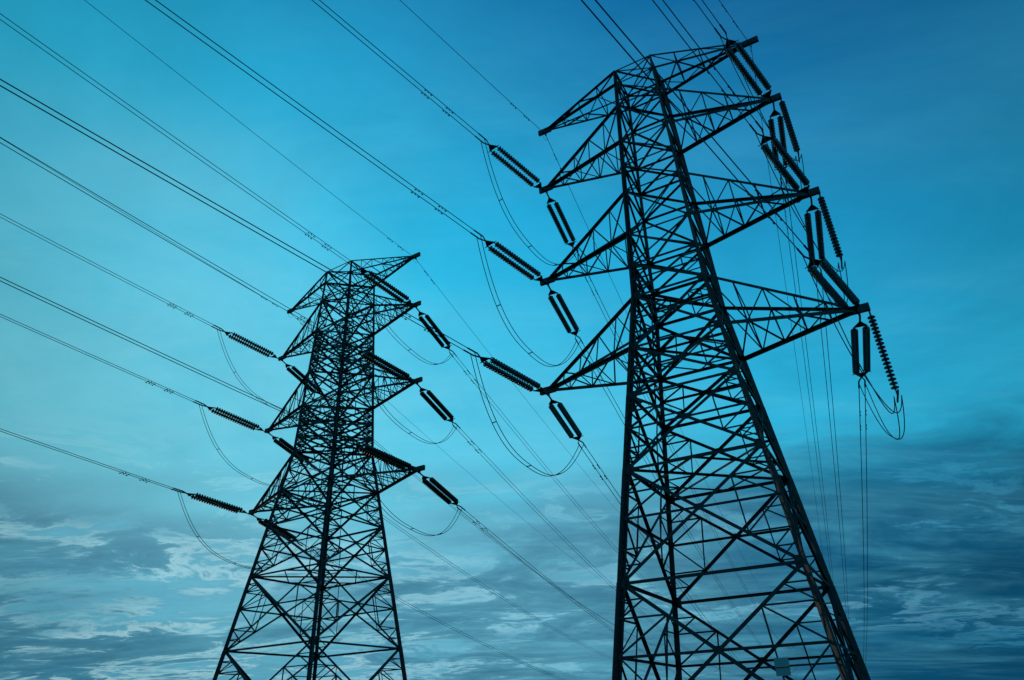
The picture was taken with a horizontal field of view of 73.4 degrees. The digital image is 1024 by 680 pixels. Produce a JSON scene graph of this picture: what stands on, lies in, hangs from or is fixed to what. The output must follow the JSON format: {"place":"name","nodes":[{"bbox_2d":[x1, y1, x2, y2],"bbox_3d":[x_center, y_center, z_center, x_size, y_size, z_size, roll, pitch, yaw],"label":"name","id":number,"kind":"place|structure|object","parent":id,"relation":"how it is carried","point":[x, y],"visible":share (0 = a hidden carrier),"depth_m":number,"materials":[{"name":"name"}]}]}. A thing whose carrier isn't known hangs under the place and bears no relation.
{"place":"outdoors","nodes":[
{"label":"outdoors","id":0,"kind":"place"},
{"bbox_2d":[0,0,1023,679],"label":"sky","id":1,"kind":"structure","parent":0,"point":[907,116],"materials":[{"name":"blue"}]},
{"label":"ground","id":2,"kind":"structure","parent":0,"visible":0},
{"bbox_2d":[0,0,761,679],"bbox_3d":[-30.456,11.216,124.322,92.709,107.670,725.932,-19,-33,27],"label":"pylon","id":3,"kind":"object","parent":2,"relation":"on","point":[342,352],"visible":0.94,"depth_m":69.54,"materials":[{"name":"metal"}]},
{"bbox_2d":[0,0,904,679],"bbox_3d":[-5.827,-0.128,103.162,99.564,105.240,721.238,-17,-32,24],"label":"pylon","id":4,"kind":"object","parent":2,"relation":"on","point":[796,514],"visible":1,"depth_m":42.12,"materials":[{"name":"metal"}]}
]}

